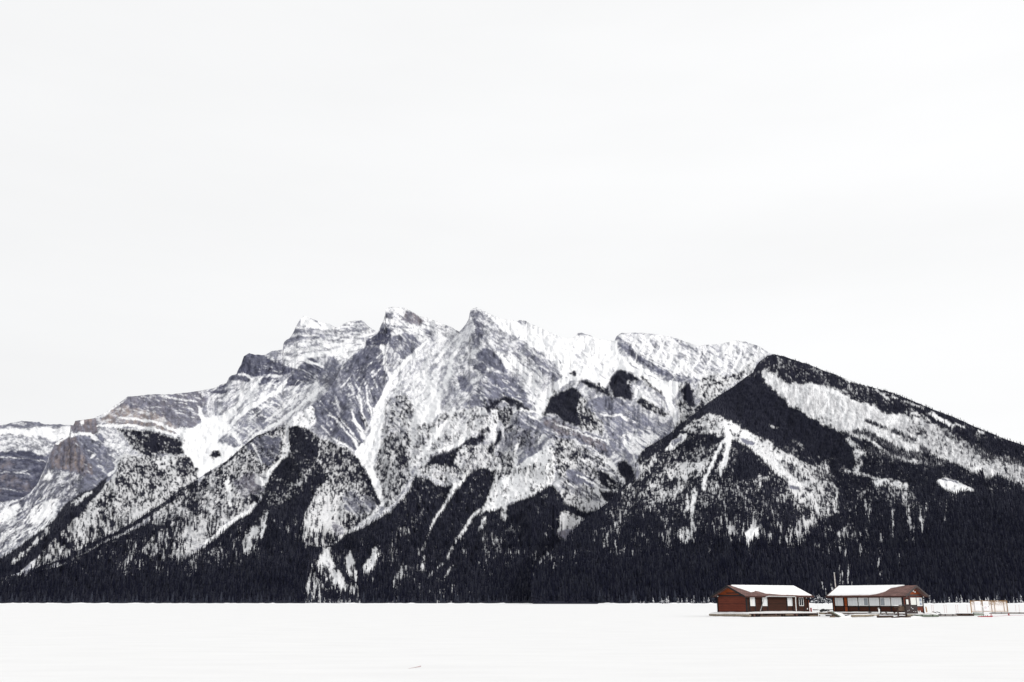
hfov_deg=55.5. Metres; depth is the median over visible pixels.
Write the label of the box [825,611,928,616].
floating deck
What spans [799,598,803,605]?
window
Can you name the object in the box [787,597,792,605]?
window
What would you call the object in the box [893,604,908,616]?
trestle
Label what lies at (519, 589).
forest
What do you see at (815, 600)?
bush
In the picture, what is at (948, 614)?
dock float
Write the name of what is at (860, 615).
boom log
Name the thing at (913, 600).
window
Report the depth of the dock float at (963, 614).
157.80 m
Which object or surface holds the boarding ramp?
on the frozen lake
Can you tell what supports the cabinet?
attached to the trestle
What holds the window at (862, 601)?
in the floating cabin at (864, 598)
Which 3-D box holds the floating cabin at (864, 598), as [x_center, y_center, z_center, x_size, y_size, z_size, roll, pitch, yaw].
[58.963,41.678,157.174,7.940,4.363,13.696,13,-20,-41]
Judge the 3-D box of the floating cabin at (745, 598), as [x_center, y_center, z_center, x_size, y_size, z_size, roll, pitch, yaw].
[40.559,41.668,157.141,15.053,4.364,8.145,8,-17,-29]
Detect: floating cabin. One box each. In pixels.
[710,585,814,611]
[825,585,929,611]
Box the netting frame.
[970,600,1007,612]
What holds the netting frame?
on the frozen lake
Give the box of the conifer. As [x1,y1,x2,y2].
[631,591,635,602]
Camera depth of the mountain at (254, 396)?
5048.36 m
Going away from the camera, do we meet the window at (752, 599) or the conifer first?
the window at (752, 599)
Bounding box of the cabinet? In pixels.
[904,605,917,613]
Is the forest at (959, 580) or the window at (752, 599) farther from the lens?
the forest at (959, 580)
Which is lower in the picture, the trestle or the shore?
the trestle
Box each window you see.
[750,597,754,605]
[762,597,767,605]
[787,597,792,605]
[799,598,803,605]
[835,598,842,605]
[848,598,857,605]
[858,598,868,605]
[869,598,878,605]
[880,598,890,605]
[891,598,901,605]
[910,598,915,604]
[916,598,922,605]
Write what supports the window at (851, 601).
in the floating cabin at (864, 598)
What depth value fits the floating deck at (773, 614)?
152.54 m
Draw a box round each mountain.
[0,307,771,602]
[0,316,376,576]
[0,421,70,512]
[532,354,1023,603]
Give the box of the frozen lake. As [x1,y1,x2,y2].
[0,604,1023,681]
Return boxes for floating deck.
[709,611,819,616]
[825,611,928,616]
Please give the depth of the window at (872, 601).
154.00 m
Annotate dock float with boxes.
[913,614,938,616]
[938,613,956,615]
[955,613,973,615]
[989,612,1023,613]
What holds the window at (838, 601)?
in the floating cabin at (864, 598)
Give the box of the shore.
[0,603,1023,603]
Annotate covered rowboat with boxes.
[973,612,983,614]
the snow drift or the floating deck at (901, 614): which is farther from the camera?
the floating deck at (901, 614)
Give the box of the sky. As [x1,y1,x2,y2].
[0,0,1023,444]
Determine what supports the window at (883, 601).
in the floating cabin at (864, 598)
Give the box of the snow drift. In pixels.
[752,617,810,617]
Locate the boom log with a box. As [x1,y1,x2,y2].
[851,614,878,616]
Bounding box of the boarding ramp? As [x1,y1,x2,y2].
[828,611,844,616]
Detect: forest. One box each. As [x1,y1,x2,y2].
[0,363,750,602]
[0,428,219,576]
[530,355,1023,602]
[762,368,1023,491]
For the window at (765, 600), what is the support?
in the floating cabin at (745, 598)
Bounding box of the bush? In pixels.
[811,596,819,602]
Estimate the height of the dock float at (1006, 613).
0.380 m
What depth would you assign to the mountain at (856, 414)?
3027.29 m
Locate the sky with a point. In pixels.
(836, 186)
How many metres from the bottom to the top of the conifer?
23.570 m
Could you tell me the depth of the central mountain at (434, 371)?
3942.48 m
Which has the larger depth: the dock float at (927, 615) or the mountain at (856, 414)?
the mountain at (856, 414)
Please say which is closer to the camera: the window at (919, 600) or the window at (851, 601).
the window at (919, 600)

